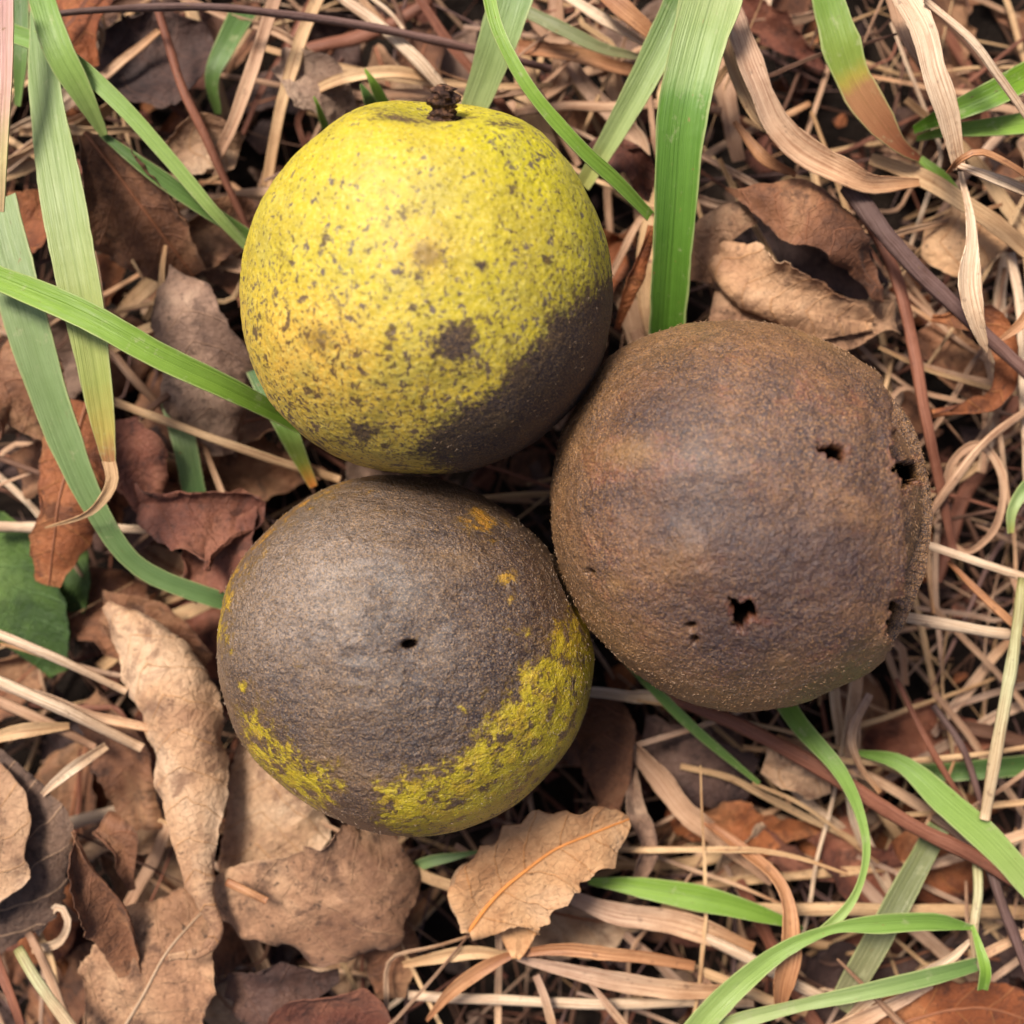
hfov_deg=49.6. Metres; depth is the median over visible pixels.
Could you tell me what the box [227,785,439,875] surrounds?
straw
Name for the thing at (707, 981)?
straw
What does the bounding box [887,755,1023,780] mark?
grass leaf
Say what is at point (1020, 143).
leaf fragment
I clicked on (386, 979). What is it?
straw
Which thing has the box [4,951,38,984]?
leaf fragment
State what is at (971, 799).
leaf fragment
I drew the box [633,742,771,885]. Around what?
dry grass leaf
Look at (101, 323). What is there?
grass leaf
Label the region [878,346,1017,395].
straw
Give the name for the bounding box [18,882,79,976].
leaf fragment
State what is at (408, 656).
walnut
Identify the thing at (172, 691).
dead leaf
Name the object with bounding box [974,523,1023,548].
straw
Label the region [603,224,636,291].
leaf fragment
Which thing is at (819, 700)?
straw
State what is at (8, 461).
straw
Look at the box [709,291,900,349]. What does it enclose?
dead leaf
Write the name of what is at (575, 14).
straw
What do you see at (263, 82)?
straw
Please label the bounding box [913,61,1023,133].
grass leaf
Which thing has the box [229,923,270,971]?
dry grass leaf
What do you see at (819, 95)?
straw
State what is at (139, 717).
leaf fragment
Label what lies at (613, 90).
dry grass leaf
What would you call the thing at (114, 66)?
straw
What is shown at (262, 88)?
straw
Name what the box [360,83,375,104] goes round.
grass sprout
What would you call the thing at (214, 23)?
leaf fragment
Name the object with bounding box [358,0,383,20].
straw
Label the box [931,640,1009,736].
straw
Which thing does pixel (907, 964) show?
leaf fragment
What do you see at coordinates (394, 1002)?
straw
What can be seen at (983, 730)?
straw
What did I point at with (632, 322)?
dry grass leaf
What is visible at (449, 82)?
straw
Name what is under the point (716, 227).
dead leaf
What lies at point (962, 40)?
straw
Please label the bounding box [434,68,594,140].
straw
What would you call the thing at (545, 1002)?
straw
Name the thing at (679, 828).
leaf fragment
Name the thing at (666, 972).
straw
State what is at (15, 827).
dead leaf
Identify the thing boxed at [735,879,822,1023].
straw
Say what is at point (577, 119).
leaf fragment
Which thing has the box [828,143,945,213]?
straw
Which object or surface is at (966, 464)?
straw
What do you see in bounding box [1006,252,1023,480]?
straw
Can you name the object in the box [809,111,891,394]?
straw
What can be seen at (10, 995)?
straw
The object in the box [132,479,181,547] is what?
straw
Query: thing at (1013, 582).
straw
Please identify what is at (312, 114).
straw
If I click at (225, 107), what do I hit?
straw
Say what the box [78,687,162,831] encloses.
dead leaf
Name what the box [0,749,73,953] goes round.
dead leaf
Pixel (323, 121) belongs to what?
grass sprout
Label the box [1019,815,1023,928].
straw
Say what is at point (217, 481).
straw
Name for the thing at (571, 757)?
leaf fragment
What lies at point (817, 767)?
dry stalk
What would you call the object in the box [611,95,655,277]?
straw
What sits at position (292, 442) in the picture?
grass leaf
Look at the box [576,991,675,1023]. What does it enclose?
straw
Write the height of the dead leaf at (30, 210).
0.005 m
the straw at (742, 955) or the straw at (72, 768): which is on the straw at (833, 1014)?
the straw at (742, 955)
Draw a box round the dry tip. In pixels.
[44,460,118,528]
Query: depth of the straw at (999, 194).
0.18 m
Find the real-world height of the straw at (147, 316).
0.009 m
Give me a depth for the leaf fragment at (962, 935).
0.19 m
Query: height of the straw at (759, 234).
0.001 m
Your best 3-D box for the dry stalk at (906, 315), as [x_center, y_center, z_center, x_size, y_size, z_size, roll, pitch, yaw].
[0.065,-0.021,0.177,0.004,0.006,0.057,-15,90,0]
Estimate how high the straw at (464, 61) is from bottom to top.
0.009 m
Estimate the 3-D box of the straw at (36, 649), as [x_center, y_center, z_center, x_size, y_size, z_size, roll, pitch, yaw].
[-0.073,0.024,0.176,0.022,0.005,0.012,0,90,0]
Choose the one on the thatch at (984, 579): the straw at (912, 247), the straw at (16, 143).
the straw at (912, 247)
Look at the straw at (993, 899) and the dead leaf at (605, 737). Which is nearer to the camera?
the dead leaf at (605, 737)
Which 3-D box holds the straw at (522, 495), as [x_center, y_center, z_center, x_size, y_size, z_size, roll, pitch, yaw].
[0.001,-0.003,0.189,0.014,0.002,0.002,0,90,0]
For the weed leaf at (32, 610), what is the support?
on the thatch at (984, 579)
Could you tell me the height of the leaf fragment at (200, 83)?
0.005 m
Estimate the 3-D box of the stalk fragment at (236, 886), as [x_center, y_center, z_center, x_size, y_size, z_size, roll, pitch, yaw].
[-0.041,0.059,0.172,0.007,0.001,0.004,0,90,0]
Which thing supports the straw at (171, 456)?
on the thatch at (984, 579)
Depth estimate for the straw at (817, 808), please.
0.19 m
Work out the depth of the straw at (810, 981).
0.19 m
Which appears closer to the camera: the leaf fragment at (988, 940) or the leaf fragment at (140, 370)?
the leaf fragment at (988, 940)
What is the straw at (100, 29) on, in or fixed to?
on the ground at (438, 927)
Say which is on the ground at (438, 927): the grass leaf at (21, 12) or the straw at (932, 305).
the straw at (932, 305)
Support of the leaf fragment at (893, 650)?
on the ground at (438, 927)
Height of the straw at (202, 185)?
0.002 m
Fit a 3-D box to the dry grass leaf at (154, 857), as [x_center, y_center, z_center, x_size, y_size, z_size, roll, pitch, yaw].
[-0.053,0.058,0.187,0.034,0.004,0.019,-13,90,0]
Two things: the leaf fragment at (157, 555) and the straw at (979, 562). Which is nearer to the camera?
the straw at (979, 562)
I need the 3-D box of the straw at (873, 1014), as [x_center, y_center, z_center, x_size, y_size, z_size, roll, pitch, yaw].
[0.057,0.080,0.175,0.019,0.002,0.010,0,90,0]
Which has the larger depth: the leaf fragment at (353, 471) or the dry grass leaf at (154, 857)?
the leaf fragment at (353, 471)
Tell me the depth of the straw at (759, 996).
0.18 m
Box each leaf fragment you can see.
[0,314,49,327]
[0,437,34,487]
[0,635,72,723]
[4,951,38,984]
[5,922,92,960]
[6,143,25,188]
[7,309,109,425]
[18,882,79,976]
[26,942,94,1023]
[35,743,96,843]
[39,717,90,763]
[66,567,148,659]
[69,791,224,861]
[92,774,107,808]
[93,425,174,555]
[96,799,183,902]
[97,14,118,32]
[97,253,124,306]
[107,480,181,545]
[109,314,155,397]
[134,712,156,777]
[135,368,205,462]
[135,544,183,597]
[140,213,197,313]
[141,271,205,307]
[151,459,218,542]
[160,597,220,680]
[180,11,210,88]
[202,247,242,306]
[202,430,325,500]
[203,975,245,1023]
[204,71,300,119]
[206,1,260,73]
[212,921,248,981]
[221,701,229,718]
[234,388,274,456]
[296,869,451,994]
[307,11,364,89]
[324,815,336,833]
[346,461,403,479]
[364,43,426,101]
[394,836,411,858]
[397,22,443,88]
[439,20,479,79]
[529,904,660,959]
[531,759,562,793]
[549,528,552,540]
[554,413,567,430]
[557,95,605,144]
[562,725,641,767]
[563,365,601,423]
[585,0,662,67]
[601,889,649,970]
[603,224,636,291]
[655,822,708,853]
[665,806,715,842]
[666,927,758,949]
[697,800,821,856]
[702,817,787,891]
[704,712,742,747]
[742,0,826,70]
[761,948,932,987]
[764,828,851,881]
[772,0,810,31]
[791,940,872,1023]
[796,807,893,862]
[814,899,921,955]
[837,199,852,209]
[839,674,887,777]
[846,349,903,405]
[856,347,943,436]
[861,698,991,771]
[876,114,998,179]
[890,622,909,655]
[897,793,990,820]
[907,53,992,170]
[924,882,1014,961]
[929,0,980,75]
[945,923,1008,983]
[983,147,1023,214]
[984,112,1014,171]
[996,10,1023,41]
[998,921,1023,979]
[1016,136,1023,180]
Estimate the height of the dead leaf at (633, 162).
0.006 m
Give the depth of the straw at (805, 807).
0.18 m
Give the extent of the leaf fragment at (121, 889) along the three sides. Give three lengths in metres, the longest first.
0.036 x 0.016 x 0.009 m
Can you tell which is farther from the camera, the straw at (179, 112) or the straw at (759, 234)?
the straw at (179, 112)
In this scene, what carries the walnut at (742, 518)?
on the ground at (438, 927)
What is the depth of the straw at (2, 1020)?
0.18 m
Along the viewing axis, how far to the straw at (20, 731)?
0.18 m
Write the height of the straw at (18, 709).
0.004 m
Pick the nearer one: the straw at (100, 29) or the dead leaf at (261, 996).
the dead leaf at (261, 996)
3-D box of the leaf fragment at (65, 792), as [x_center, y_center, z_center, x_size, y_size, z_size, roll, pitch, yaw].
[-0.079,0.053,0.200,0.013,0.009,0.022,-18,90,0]
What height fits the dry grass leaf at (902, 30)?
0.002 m
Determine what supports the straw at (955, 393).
on the leaf crumbs
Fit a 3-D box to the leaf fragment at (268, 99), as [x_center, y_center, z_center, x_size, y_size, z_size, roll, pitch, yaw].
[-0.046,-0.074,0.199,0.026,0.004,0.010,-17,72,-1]
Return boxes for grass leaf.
[0,0,13,211]
[0,193,224,608]
[0,265,299,433]
[6,103,114,180]
[13,0,28,106]
[14,23,245,249]
[28,11,115,461]
[29,0,107,136]
[99,135,248,238]
[114,178,274,317]
[123,806,226,905]
[161,403,205,492]
[205,13,255,114]
[214,975,225,983]
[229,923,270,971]
[247,370,317,487]
[353,46,582,99]
[412,850,477,869]
[461,0,532,108]
[483,0,653,220]
[492,46,641,112]
[515,37,558,149]
[529,1,650,201]
[542,0,569,111]
[562,60,649,232]
[578,0,677,189]
[588,877,803,929]
[613,281,644,343]
[622,662,759,784]
[630,328,643,340]
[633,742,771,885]
[636,65,727,334]
[648,0,742,334]
[704,817,801,1003]
[715,57,744,161]
[723,38,766,132]
[729,6,920,193]
[777,705,870,944]
[812,0,920,161]
[834,821,947,1012]
[858,750,1023,897]
[886,0,920,69]
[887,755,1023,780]
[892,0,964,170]
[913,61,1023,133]
[916,113,1023,140]
[918,156,957,187]
[958,171,987,352]
[1006,481,1023,533]
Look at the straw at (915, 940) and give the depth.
0.19 m
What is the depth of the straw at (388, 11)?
0.18 m
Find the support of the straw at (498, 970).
on the thatch at (984, 579)
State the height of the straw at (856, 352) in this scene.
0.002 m
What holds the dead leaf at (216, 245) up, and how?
on the straw at (147, 316)
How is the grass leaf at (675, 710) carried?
on the dead leaf at (671, 755)
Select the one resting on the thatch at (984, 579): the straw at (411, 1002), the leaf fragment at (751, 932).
the straw at (411, 1002)
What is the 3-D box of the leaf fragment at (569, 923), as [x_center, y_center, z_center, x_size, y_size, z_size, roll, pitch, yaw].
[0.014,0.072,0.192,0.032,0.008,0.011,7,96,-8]
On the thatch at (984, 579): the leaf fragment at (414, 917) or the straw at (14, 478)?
the straw at (14, 478)
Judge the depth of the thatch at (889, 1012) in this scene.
0.18 m
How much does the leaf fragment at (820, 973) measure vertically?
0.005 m
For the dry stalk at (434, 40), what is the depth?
0.17 m
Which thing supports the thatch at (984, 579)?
on the ground at (438, 927)
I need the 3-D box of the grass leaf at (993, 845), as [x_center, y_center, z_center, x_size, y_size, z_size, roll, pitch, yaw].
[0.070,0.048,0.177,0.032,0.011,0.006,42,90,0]
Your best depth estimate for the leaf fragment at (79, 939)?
0.20 m
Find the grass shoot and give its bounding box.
[684,847,990,1023]
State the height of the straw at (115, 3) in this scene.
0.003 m
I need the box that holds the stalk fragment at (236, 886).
[225,878,267,903]
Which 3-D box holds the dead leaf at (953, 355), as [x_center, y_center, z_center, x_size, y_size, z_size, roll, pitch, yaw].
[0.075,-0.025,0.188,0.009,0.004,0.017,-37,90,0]
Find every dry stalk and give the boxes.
[59,3,551,71]
[155,12,249,228]
[667,694,1016,890]
[840,186,1023,378]
[860,219,956,549]
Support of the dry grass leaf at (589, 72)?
on the ground at (438, 927)
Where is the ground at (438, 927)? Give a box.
[0,0,1023,1023]
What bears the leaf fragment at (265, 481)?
on the ground at (438, 927)
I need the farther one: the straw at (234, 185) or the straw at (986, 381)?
the straw at (234, 185)
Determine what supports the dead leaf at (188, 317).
on the leaf fragment at (255, 426)
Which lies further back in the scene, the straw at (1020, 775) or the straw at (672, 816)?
the straw at (672, 816)
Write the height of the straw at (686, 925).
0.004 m
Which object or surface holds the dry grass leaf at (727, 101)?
on the ground at (438, 927)
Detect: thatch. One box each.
[0,0,1023,1023]
[77,0,1020,1023]
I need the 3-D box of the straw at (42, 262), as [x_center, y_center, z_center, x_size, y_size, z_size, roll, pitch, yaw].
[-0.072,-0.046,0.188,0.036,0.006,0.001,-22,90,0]
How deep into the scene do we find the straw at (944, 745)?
0.20 m
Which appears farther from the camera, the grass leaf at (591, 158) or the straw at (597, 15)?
the straw at (597, 15)
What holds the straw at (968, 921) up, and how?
on the straw at (990, 911)
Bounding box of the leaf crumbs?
[0,0,1023,1023]
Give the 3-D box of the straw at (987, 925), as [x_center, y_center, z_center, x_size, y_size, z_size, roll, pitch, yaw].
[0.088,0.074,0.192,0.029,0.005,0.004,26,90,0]
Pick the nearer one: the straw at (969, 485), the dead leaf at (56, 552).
the dead leaf at (56, 552)
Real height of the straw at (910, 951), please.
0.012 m
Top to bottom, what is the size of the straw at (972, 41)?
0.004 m
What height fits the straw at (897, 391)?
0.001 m
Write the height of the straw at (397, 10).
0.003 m
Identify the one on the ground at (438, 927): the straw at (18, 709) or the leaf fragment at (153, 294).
the leaf fragment at (153, 294)
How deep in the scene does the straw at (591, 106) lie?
0.18 m
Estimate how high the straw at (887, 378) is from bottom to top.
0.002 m
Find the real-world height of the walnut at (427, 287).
0.052 m
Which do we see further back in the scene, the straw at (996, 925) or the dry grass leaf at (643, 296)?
the straw at (996, 925)
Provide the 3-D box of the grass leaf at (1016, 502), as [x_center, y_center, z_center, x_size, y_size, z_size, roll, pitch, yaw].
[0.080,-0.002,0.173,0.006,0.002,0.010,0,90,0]
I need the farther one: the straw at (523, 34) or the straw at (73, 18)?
the straw at (523, 34)
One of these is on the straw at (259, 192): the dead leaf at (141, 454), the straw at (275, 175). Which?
the straw at (275, 175)
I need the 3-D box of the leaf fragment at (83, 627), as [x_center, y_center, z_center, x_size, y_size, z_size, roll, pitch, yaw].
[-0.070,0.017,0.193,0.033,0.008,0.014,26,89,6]
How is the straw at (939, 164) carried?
on the ground at (438, 927)
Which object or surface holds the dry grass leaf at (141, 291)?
on the ground at (438, 927)
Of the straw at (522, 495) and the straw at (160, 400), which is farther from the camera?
the straw at (522, 495)
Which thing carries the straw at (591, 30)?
on the ground at (438, 927)
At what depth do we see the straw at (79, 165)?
0.18 m
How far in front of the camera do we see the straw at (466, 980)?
0.17 m
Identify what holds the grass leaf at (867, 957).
on the thatch at (984, 579)
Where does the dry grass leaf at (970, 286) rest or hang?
on the dry stalk at (864, 207)
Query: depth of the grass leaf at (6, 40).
0.16 m
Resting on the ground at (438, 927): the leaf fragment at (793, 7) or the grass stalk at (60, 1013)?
the leaf fragment at (793, 7)
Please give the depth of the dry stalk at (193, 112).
0.18 m
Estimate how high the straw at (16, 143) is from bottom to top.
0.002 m
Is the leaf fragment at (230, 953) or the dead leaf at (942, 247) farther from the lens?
the leaf fragment at (230, 953)
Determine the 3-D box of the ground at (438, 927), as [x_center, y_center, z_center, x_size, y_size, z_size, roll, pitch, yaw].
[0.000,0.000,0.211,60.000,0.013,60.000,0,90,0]
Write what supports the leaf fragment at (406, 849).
on the ground at (438, 927)
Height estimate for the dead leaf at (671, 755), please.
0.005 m
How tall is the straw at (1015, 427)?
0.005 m
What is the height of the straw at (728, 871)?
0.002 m
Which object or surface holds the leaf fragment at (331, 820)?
on the ground at (438, 927)
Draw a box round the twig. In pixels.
[985,871,1023,973]
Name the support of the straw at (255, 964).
on the leaf fragment at (230, 953)
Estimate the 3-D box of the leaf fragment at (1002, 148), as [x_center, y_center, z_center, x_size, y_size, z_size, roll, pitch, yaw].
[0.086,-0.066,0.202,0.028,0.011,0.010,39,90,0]
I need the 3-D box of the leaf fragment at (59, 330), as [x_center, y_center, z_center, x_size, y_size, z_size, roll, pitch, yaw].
[-0.080,-0.025,0.195,0.025,0.010,0.013,-37,90,0]
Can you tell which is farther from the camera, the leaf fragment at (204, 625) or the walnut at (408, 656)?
the leaf fragment at (204, 625)
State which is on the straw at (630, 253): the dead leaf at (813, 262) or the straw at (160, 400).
the dead leaf at (813, 262)
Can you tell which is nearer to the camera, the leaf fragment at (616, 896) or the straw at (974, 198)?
the straw at (974, 198)
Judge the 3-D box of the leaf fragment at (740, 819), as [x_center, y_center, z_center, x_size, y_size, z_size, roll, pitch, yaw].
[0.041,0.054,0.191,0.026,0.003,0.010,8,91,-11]
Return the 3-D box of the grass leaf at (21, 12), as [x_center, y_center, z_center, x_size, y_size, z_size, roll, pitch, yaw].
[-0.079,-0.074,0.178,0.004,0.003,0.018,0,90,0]
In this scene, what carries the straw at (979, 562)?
on the straw at (925, 647)
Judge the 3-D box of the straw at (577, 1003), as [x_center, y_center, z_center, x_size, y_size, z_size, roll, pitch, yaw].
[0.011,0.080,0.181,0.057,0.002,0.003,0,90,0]
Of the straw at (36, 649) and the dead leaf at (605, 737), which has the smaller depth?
the straw at (36, 649)
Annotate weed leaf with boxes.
[0,511,69,677]
[60,550,90,613]
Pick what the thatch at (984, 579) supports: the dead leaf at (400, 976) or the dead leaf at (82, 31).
the dead leaf at (400, 976)
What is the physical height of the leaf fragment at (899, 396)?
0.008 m
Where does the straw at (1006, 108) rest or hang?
on the ground at (438, 927)
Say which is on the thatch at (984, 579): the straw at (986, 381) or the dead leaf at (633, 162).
the straw at (986, 381)
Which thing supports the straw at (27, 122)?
on the ground at (438, 927)
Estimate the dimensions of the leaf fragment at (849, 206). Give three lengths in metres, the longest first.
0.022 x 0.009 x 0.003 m
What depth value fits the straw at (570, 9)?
0.19 m
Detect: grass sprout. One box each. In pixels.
[313,96,328,128]
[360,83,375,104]
[364,68,388,101]
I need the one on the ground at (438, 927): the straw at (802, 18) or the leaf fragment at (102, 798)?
the leaf fragment at (102, 798)
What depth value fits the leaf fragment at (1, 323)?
0.20 m
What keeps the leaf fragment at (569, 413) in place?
on the ground at (438, 927)
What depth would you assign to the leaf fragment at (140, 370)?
0.20 m
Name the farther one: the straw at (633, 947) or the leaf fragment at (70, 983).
the leaf fragment at (70, 983)
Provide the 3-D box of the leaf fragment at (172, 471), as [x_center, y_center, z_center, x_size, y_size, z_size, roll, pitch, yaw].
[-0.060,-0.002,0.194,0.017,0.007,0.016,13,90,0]
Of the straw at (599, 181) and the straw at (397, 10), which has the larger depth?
the straw at (397, 10)
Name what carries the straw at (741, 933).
on the ground at (438, 927)
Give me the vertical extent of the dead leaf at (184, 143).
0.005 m
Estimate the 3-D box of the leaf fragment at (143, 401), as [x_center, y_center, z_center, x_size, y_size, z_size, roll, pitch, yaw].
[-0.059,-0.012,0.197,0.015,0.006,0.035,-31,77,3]
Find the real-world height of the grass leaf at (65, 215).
0.007 m
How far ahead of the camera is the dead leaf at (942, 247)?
0.18 m
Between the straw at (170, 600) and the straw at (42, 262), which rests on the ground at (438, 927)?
the straw at (170, 600)
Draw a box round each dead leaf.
[0,339,66,440]
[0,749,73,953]
[0,763,31,902]
[7,189,46,253]
[9,440,102,499]
[29,399,105,587]
[56,0,112,65]
[67,829,141,977]
[78,131,206,281]
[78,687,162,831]
[78,886,215,1023]
[92,810,137,890]
[95,590,213,666]
[97,0,213,108]
[100,417,167,513]
[102,601,228,961]
[135,483,265,571]
[150,265,253,455]
[165,112,245,174]
[181,488,261,603]
[188,195,259,270]
[214,824,421,966]
[217,741,330,871]
[224,962,339,1023]
[267,988,393,1023]
[271,47,356,124]
[364,918,418,999]
[447,806,630,940]
[449,862,468,932]
[499,927,536,959]
[575,697,636,810]
[588,137,654,199]
[614,225,652,328]
[626,768,658,897]
[634,715,759,807]
[690,200,757,283]
[708,241,876,338]
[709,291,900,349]
[725,178,883,302]
[733,213,888,300]
[761,747,830,799]
[807,816,902,902]
[872,980,1023,1023]
[891,816,1000,903]
[902,312,988,398]
[921,205,1007,276]
[931,305,1018,418]
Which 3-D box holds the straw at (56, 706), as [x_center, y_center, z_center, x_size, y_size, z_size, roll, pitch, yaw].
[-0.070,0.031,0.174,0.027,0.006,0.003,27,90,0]
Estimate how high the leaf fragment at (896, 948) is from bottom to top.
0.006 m
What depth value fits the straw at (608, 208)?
0.19 m
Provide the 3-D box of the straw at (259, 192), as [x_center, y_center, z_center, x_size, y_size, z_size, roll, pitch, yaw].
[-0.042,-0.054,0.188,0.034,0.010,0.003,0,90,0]
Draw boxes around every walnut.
[216,474,594,838]
[239,84,613,473]
[549,319,933,712]
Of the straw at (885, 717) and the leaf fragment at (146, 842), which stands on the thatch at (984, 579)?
the straw at (885, 717)
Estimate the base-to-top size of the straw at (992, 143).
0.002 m
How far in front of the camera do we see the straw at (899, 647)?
0.19 m
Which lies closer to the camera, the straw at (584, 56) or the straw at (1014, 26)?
the straw at (584, 56)
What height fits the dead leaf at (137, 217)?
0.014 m
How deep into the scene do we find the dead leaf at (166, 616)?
0.19 m
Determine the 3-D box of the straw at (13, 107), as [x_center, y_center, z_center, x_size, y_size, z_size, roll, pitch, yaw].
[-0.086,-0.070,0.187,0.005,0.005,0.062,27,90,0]
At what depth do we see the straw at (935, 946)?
0.19 m
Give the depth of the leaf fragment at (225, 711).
0.20 m
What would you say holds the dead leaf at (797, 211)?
on the dead leaf at (813, 262)
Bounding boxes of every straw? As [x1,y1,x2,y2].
[0,273,139,335]
[0,280,55,336]
[0,442,41,456]
[0,456,109,501]
[0,469,38,485]
[0,473,83,576]
[0,521,147,533]
[0,630,127,694]
[0,642,120,677]
[0,676,143,751]
[0,689,147,731]
[0,696,96,749]
[0,722,68,742]
[0,955,24,1023]
[0,1012,4,1023]
[7,112,86,173]
[9,66,93,134]
[9,136,34,158]
[10,64,27,119]
[12,0,150,94]
[18,124,133,135]
[25,931,70,1015]
[27,63,108,343]
[28,702,126,717]
[29,904,71,952]
[34,200,180,267]
[35,932,57,981]
[40,743,108,796]
[56,286,222,349]
[62,901,78,922]
[64,29,160,111]
[65,0,87,28]
[69,397,175,460]
[69,792,162,829]
[77,159,81,174]
[94,24,104,69]
[96,175,218,254]
[96,591,224,669]
[97,30,187,119]
[99,0,142,21]
[102,14,132,149]
[109,245,166,356]
[109,350,157,402]
[114,397,340,482]
[118,281,239,311]
[131,259,144,280]
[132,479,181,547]
[137,391,170,420]
[142,250,242,321]
[157,818,167,824]
[159,595,183,604]
[177,187,268,210]
[180,0,391,89]
[181,1,230,120]
[195,6,264,107]
[198,180,240,189]
[201,442,224,491]
[210,0,280,175]
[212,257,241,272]
[214,944,269,986]
[220,73,364,106]
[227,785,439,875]
[241,0,308,133]
[261,0,323,186]
[264,90,510,181]
[265,45,552,89]
[289,0,433,52]
[295,57,343,146]
[307,111,317,116]
[318,65,429,92]
[336,0,461,103]
[340,962,357,990]
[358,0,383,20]
[371,0,403,28]
[384,935,470,1009]
[388,988,407,1009]
[389,933,469,1023]
[391,0,426,88]
[398,836,407,843]
[401,943,441,1023]
[402,946,515,967]
[408,991,753,1009]
[414,865,450,891]
[415,0,517,117]
[425,952,511,1021]
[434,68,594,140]
[453,91,734,241]
[454,843,502,1023]
[463,25,638,53]
[482,491,550,499]
[515,99,721,116]
[516,957,719,999]
[517,0,597,56]
[517,40,632,75]
[522,31,630,185]
[523,943,695,970]
[525,3,605,22]
[527,7,638,59]
[532,80,580,166]
[533,974,555,1023]
[535,40,544,78]
[542,795,796,976]
[555,135,578,156]
[565,0,644,45]
[569,892,755,952]
[575,9,617,137]
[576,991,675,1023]
[580,841,708,889]
[589,985,627,1023]
[590,687,658,703]
[600,0,651,36]
[604,0,636,232]
[607,767,882,869]
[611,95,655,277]
[618,846,848,875]
[622,844,780,902]
[623,844,710,1021]
[623,931,698,1006]
[626,248,887,300]
[627,711,779,836]
[628,861,904,898]
[633,712,740,747]
[637,699,905,778]
[648,101,810,198]
[649,259,721,291]
[657,74,702,218]
[661,902,1023,919]
[680,764,945,903]
[682,964,807,1016]
[692,969,736,1015]
[693,765,707,1011]
[698,194,903,237]
[698,715,782,798]
[702,153,1002,244]
[706,933,857,1009]
[717,158,777,261]
[724,865,831,1006]
[725,887,747,1016]
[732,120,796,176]
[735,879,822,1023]
[742,745,1023,765]
[743,117,820,185]
[747,676,995,752]
[751,11,814,25]
[752,782,878,863]
[752,952,826,991]
[768,32,897,77]
[776,987,870,1021]
[777,734,970,844]
[781,176,827,181]
[792,792,845,829]
[795,64,829,175]
[801,682,851,932]
[805,940,965,983]
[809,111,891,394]
[817,798,898,974]
[818,695,821,705]
[826,748,958,1023]
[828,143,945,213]
[829,688,891,893]
[832,986,932,1023]
[835,36,1023,154]
[836,753,901,838]
[842,939,969,1018]
[845,677,862,776]
[847,692,881,793]
[853,347,863,362]
[855,353,923,359]
[856,854,1020,930]
[856,874,975,981]
[858,345,964,444]
[862,259,1022,345]
[866,245,921,300]
[868,153,1023,258]
[871,74,1023,98]
[874,259,1017,384]
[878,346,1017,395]
[881,345,1017,390]
[883,799,1023,817]
[884,290,932,322]
[884,347,898,388]
[884,701,1022,781]
[885,651,910,706]
[889,22,942,319]
[891,386,1013,416]
[892,639,908,685]
[894,246,1008,370]
[894,678,964,798]
[894,829,1023,875]
[894,936,928,965]
[897,262,934,314]
[898,841,1019,956]
[899,176,1023,229]
[899,625,932,633]
[903,65,1015,76]
[903,97,1023,235]
[903,240,941,270]
[906,613,1023,640]
[911,605,1012,622]
[914,597,947,736]
[917,591,1023,709]
[919,296,1013,446]
[923,0,1023,118]
[924,0,1023,103]
[924,196,1023,372]
[926,421,1019,468]
[926,551,934,613]
[929,542,1023,579]
[930,489,1023,520]
[931,438,1011,497]
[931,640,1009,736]
[931,704,981,809]
[932,395,1018,582]
[932,409,1023,514]
[932,691,1023,816]
[933,135,1006,220]
[933,396,1010,524]
[933,427,1020,671]
[935,22,996,152]
[938,720,1023,745]
[939,441,1006,553]
[941,614,967,801]
[946,149,1023,176]
[947,560,1023,636]
[949,682,1023,709]
[957,163,1023,195]
[965,881,978,980]
[965,929,1023,959]
[968,904,1022,956]
[972,770,1023,806]
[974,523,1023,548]
[975,0,1021,18]
[976,252,1008,473]
[979,918,1023,943]
[981,268,1007,472]
[982,350,1016,607]
[984,891,1007,923]
[988,104,1018,113]
[991,828,1016,903]
[991,957,1018,981]
[999,311,1023,340]
[1004,0,1023,61]
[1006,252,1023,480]
[1007,567,1023,936]
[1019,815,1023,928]
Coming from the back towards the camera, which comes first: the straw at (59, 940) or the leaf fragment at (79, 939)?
the leaf fragment at (79, 939)
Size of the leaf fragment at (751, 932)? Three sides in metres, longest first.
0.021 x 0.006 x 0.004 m
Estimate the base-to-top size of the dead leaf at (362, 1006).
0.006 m
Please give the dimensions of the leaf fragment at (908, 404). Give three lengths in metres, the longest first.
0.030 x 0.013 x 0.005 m
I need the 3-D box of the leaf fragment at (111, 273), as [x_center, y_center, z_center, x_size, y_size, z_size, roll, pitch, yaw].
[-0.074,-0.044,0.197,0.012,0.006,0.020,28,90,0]
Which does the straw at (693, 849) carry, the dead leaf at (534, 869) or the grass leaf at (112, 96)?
the dead leaf at (534, 869)
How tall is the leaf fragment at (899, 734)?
0.010 m
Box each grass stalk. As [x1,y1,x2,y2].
[13,945,75,1023]
[979,577,1023,820]
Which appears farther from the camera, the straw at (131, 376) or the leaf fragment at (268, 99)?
the leaf fragment at (268, 99)
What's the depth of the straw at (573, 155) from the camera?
0.18 m
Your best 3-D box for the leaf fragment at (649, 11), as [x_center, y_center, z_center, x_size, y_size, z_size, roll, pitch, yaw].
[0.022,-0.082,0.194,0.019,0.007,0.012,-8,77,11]
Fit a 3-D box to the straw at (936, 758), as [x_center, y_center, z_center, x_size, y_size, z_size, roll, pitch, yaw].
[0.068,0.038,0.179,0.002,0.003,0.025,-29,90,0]
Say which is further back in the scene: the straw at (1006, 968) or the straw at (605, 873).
the straw at (605, 873)
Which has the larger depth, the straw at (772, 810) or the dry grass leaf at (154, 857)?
the straw at (772, 810)
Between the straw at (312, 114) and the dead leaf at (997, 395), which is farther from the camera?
the straw at (312, 114)
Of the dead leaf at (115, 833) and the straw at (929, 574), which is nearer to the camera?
the dead leaf at (115, 833)
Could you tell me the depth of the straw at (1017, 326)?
0.17 m

